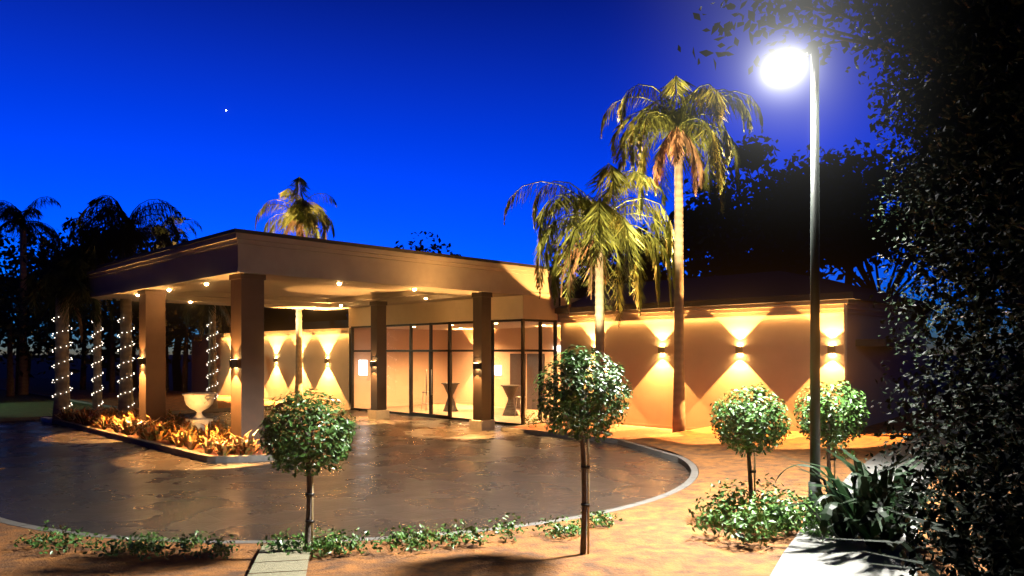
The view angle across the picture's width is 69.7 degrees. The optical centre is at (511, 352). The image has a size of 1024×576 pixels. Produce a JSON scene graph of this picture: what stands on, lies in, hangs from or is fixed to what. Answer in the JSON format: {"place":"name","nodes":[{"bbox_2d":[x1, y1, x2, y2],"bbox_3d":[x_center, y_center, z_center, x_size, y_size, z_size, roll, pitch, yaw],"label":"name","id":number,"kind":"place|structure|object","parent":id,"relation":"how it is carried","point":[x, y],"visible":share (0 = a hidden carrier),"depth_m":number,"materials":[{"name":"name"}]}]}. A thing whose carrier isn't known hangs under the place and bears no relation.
{"place":"outdoors","nodes":[
{"label":"outdoors","id":0,"kind":"place"},
{"bbox_2d":[0,390,108,421],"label":"lawn","id":1,"kind":"structure","parent":0,"point":[16,407],"depth_m":30.62,"materials":[{"name":"plant"}]},
{"bbox_2d":[0,406,689,541],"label":"driveway","id":2,"kind":"structure","parent":0,"point":[395,470],"depth_m":13.00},
{"bbox_2d":[41,417,51,422],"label":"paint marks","id":3,"kind":"object","parent":2,"relation":"on","point":[47,419],"visible":0.86,"depth_m":24.18,"materials":[{"name":"white"}]},
{"bbox_2d":[0,378,314,413],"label":"garden bed","id":4,"kind":"object","parent":2,"relation":"on","point":[43,387],"visible":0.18,"depth_m":37.22,"materials":[{"name":"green plant"}]},
{"bbox_2d":[54,419,297,462],"bbox_3d":[-9.868,2.245,20.573,13.690,0.150,2.440,0,0,45],"label":"island planter","id":5,"kind":"object","parent":2,"relation":"on","point":[196,453],"visible":0.29,"depth_m":17.02,"materials":[{"name":"concrete"}]},
{"bbox_2d":[50,403,300,455],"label":"island plants","id":6,"kind":"object","parent":5,"relation":"on","point":[177,431],"visible":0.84,"depth_m":18.61,"materials":[{"name":"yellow plant"}]},
{"bbox_2d":[182,392,215,430],"bbox_3d":[-8.188,1.630,19.247,0.835,1.140,0.835,0,0,-13],"label":"garden urn","id":7,"kind":"object","parent":5,"relation":"on","point":[198,402],"visible":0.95,"depth_m":19.04,"materials":[{"name":"stone"}]},
{"bbox_2d":[138,273,494,448],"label":"canopy columns","id":8,"kind":"structure","parent":2,"relation":"on","point":[247,351],"depth_m":20.87,"materials":[{"name":"brown paint"}]},
{"bbox_2d":[83,228,561,310],"bbox_3d":[-6.367,-2.250,24.180,11.860,0.940,11.010,0,0,45],"label":"entrance canopy","id":9,"kind":"object","parent":8,"relation":"on","point":[224,254],"visible":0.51,"depth_m":18.95,"materials":[{"name":"paint"}]},
{"bbox_2d":[100,276,515,309],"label":"canopy soffit","id":10,"kind":"structure","parent":9,"relation":"attached to","point":[282,292],"depth_m":25.16,"materials":[{"name":"beige paint"}]},
{"bbox_2d":[135,283,497,323],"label":"ceiling lights","id":11,"kind":"object","parent":10,"relation":"in","point":[206,284],"visible":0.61,"depth_m":20.67,"materials":[{"name":"silver metal"}]},
{"bbox_2d":[0,424,697,543],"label":"kerbs","id":12,"kind":"structure","parent":2,"relation":"on","point":[690,466],"depth_m":11.50,"materials":[{"name":"concrete"}]},
{"bbox_2d":[349,295,558,425],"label":"window frames","id":13,"kind":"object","parent":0,"point":[523,308],"depth_m":25.16,"materials":[{"name":"black metal"}]},
{"bbox_2d":[0,355,1015,478],"bbox_3d":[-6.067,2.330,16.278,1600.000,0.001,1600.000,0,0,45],"label":"ground","id":14,"kind":"structure","parent":0,"point":[36,368],"depth_m":90.14,"materials":[{"name":"soil"}]},
{"bbox_2d":[0,196,60,394],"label":"palm","id":15,"kind":"object","parent":14,"relation":"on","point":[20,220],"visible":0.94,"depth_m":38.76,"materials":[{"name":"green plant"}]},
{"bbox_2d":[0,240,119,384],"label":"tree","id":16,"kind":"object","parent":14,"relation":"on","point":[15,321],"visible":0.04,"depth_m":46.17,"materials":[{"name":"green plant"}]},
{"bbox_2d":[21,254,116,422],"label":"palm tree","id":17,"kind":"object","parent":14,"relation":"on","point":[59,289],"visible":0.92,"depth_m":23.82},
{"bbox_2d":[39,217,152,410],"bbox_3d":[-14.299,-1.138,25.160,2.981,7.076,3.144,0,0,45],"label":"palm tree","id":18,"kind":"object","parent":14,"relation":"on","point":[97,386],"visible":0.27,"depth_m":24.93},
{"bbox_2d":[68,195,182,414],"bbox_3d":[-12.925,-1.464,24.577,2.911,7.728,3.341,0,0,45],"label":"palm tree","id":19,"kind":"object","parent":14,"relation":"on","point":[126,234],"visible":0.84,"depth_m":24.31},
{"bbox_2d":[52,317,217,406],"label":"fairy lights","id":20,"kind":"object","parent":19,"relation":"attached to","point":[123,362],"visible":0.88,"depth_m":24.68},
{"bbox_2d":[74,302,180,380],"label":"tree","id":21,"kind":"object","parent":14,"relation":"on","point":[107,374],"depth_m":59.88,"materials":[{"name":"green plant"}]},
{"bbox_2d":[104,235,220,390],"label":"tree","id":22,"kind":"object","parent":14,"relation":"on","point":[176,373],"depth_m":44.30,"materials":[{"name":"green plant"}]},
{"bbox_2d":[133,214,201,391],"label":"palm","id":23,"kind":"object","parent":14,"relation":"on","point":[161,230],"visible":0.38,"depth_m":40.69,"materials":[{"name":"green plant"}]},
{"bbox_2d":[178,304,230,408],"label":"palm tree","id":24,"kind":"object","parent":14,"relation":"on","point":[213,311],"visible":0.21,"depth_m":28.86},
{"bbox_2d":[0,208,460,395],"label":"background trees","id":25,"kind":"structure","parent":14,"relation":"on","point":[110,342],"depth_m":40.61,"materials":[{"name":"green plant"}]},
{"bbox_2d":[190,328,350,408],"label":"wall","id":26,"kind":"structure","parent":14,"relation":"on","point":[331,377],"depth_m":33.17,"materials":[{"name":"beige paint"}]},
{"bbox_2d":[220,320,348,332],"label":"roof","id":27,"kind":"structure","parent":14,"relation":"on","point":[313,325],"depth_m":38.42,"materials":[{"name":"brown"}]},
{"bbox_2d":[255,176,336,407],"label":"palm","id":28,"kind":"object","parent":14,"relation":"on","point":[300,218],"depth_m":30.69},
{"bbox_2d":[14,410,854,560],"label":"shrubs","id":29,"kind":"object","parent":14,"relation":"on","point":[787,519],"visible":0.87,"depth_m":8.09,"materials":[{"name":"green plant"}]},
{"bbox_2d":[349,297,579,423],"bbox_3d":[-0.237,0.260,27.135,12.830,4.080,5.200,0,0,45],"label":"lobby interior","id":30,"kind":"object","parent":14,"relation":"on","point":[507,365],"visible":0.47,"depth_m":30.82,"materials":[{"name":"beige paint"}]},
{"bbox_2d":[421,382,549,417],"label":"cocktail tables","id":31,"kind":"object","parent":30,"relation":"in","point":[510,409],"visible":0.73,"depth_m":26.55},
{"bbox_2d":[559,268,609,303],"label":"tree","id":32,"kind":"object","parent":14,"relation":"on","point":[578,277],"visible":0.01,"depth_m":45.13,"materials":[{"name":"green plant"}]},
{"bbox_2d":[504,163,674,433],"bbox_3d":[2.368,-1.311,19.828,3.853,7.222,4.194,0,0,45],"label":"palm","id":33,"kind":"object","parent":14,"relation":"on","point":[601,218],"visible":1,"depth_m":19.28,"materials":[{"name":"green plant"}]},
{"bbox_2d":[550,241,671,306],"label":"tree","id":34,"kind":"object","parent":14,"relation":"on","point":[582,292],"visible":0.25,"depth_m":38.48,"materials":[{"name":"green plant"}]},
{"bbox_2d":[601,75,762,432],"bbox_3d":[4.525,-2.385,19.606,4.107,9.371,3.287,0,0,45],"label":"palm","id":35,"kind":"object","parent":14,"relation":"on","point":[684,135],"visible":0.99,"depth_m":19.40,"materials":[{"name":"green plant"}]},
{"bbox_2d":[607,198,761,285],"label":"tree","id":36,"kind":"object","parent":14,"relation":"on","point":[691,243],"visible":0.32,"depth_m":37.68,"materials":[{"name":"green plant"}]},
{"bbox_2d":[555,271,939,431],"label":"wing","id":37,"kind":"structure","parent":14,"relation":"on","point":[762,319],"depth_m":19.78,"materials":[{"name":"beige paint"}]},
{"bbox_2d":[137,346,834,368],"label":"wall lights","id":38,"kind":"object","parent":37,"relation":"attached to","point":[738,349],"depth_m":20.82,"materials":[{"name":"grey metal"}]},
{"bbox_2d":[691,197,840,277],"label":"tree","id":39,"kind":"object","parent":14,"relation":"on","point":[733,258],"visible":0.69,"depth_m":33.23,"materials":[{"name":"green plant"}]},
{"bbox_2d":[683,134,894,271],"bbox_3d":[14.244,-4.529,39.738,11.000,14.087,9.882,0,0,45],"label":"tree","id":40,"kind":"object","parent":14,"relation":"on","point":[753,158],"visible":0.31,"depth_m":37.77,"materials":[{"name":"green plant"}]},
{"bbox_2d":[716,179,878,272],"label":"tree","id":41,"kind":"object","parent":14,"relation":"on","point":[757,193],"visible":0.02,"depth_m":44.20,"materials":[{"name":"green plant"}]},
{"bbox_2d":[751,138,945,284],"bbox_3d":[18.188,-4.380,40.633,10.193,13.785,10.362,0,0,-25],"label":"tree","id":42,"kind":"object","parent":14,"relation":"on","point":[851,163],"visible":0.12,"depth_m":37.05,"materials":[{"name":"green plant"}]},
{"bbox_2d":[677,0,1023,575],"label":"tree","id":43,"kind":"object","parent":14,"relation":"on","point":[969,92],"visible":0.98,"depth_m":4.65,"materials":[{"name":"green plant"}]},
{"bbox_2d":[769,167,965,294],"bbox_3d":[17.357,-3.252,35.040,9.070,11.560,10.500,0,0,45],"label":"tree","id":44,"kind":"object","parent":14,"relation":"on","point":[836,199],"visible":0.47,"depth_m":33.30,"materials":[{"name":"green plant"}]},
{"bbox_2d":[862,127,1011,384],"bbox_3d":[23.301,-5.227,39.106,9.388,15.496,11.636,0,0,45],"label":"tree","id":45,"kind":"object","parent":14,"relation":"on","point":[891,252],"visible":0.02,"depth_m":38.52,"materials":[{"name":"green plant"}]},
{"bbox_2d":[866,127,1023,378],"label":"tree","id":46,"kind":"object","parent":14,"relation":"on","point":[879,173],"visible":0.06,"depth_m":31.84,"materials":[{"name":"green plant"}]},
{"bbox_2d":[927,151,1023,231],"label":"tree","id":47,"kind":"object","parent":14,"relation":"on","point":[970,208],"depth_m":26.61,"materials":[{"name":"green plant"}]},
{"bbox_2d":[0,0,1017,354],"label":"sky","id":48,"kind":"structure","parent":0,"point":[417,116],"materials":[{"name":"blue"}]},
{"bbox_2d":[0,383,1023,575],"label":"ground","id":49,"kind":"structure","parent":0,"point":[660,537],"depth_m":7.96,"materials":[{"name":"brown soil"}]},
{"bbox_2d":[248,542,310,575],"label":"paver strip","id":50,"kind":"object","parent":49,"relation":"on","point":[282,564],"visible":0.82,"depth_m":7.20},
{"bbox_2d":[258,388,360,555],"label":"topiary tree","id":51,"kind":"object","parent":49,"relation":"on","point":[334,445],"visible":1,"depth_m":7.66,"materials":[{"name":"green plant"}]},
{"bbox_2d":[532,345,632,553],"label":"topiary tree","id":52,"kind":"object","parent":49,"relation":"on","point":[580,420],"visible":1,"depth_m":7.54,"materials":[{"name":"green plant"}]},
{"bbox_2d":[509,421,686,450],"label":"walkway","id":53,"kind":"structure","parent":49,"relation":"on","point":[625,432],"depth_m":20.44,"materials":[{"name":"beige concrete"}]},
{"bbox_2d":[359,304,847,433],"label":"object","id":54,"kind":"object","parent":49,"relation":"on","point":[362,367],"visible":0.57,"depth_m":17.32,"materials":[{"name":"grey"}]},
{"bbox_2d":[709,382,792,518],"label":"topiary tree","id":55,"kind":"object","parent":49,"relation":"on","point":[745,429],"visible":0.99,"depth_m":9.03,"materials":[{"name":"green plant"}]},
{"bbox_2d":[763,47,821,520],"bbox_3d":[3.527,-0.808,9.140,0.260,5.800,1.000,0,0,-15],"label":"street lamp","id":56,"kind":"object","parent":49,"relation":"on","point":[777,69],"visible":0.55,"depth_m":8.74,"materials":[{"name":"white metal"}]},
{"bbox_2d":[793,379,868,491],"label":"topiary tree","id":57,"kind":"object","parent":49,"relation":"on","point":[850,414],"visible":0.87,"depth_m":9.62,"materials":[{"name":"green plant"}]},
{"bbox_2d":[814,489,1023,575],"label":"strap plants","id":58,"kind":"object","parent":49,"relation":"on","point":[937,527],"visible":0.44,"depth_m":4.78,"materials":[{"name":"green plant"}]},
{"bbox_2d":[770,429,982,575],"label":"footpath","id":59,"kind":"structure","parent":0,"point":[804,554],"depth_m":7.12,"materials":[{"name":"concrete"}]},
{"bbox_2d":[774,437,955,551],"bbox_3d":[3.545,1.366,7.360,1.870,1.156,2.003,0,0,30],"label":"leafy plant","id":60,"kind":"object","parent":59,"relation":"on","point":[839,502],"visible":0.78,"depth_m":7.29,"materials":[{"name":"green plant"}]}
]}

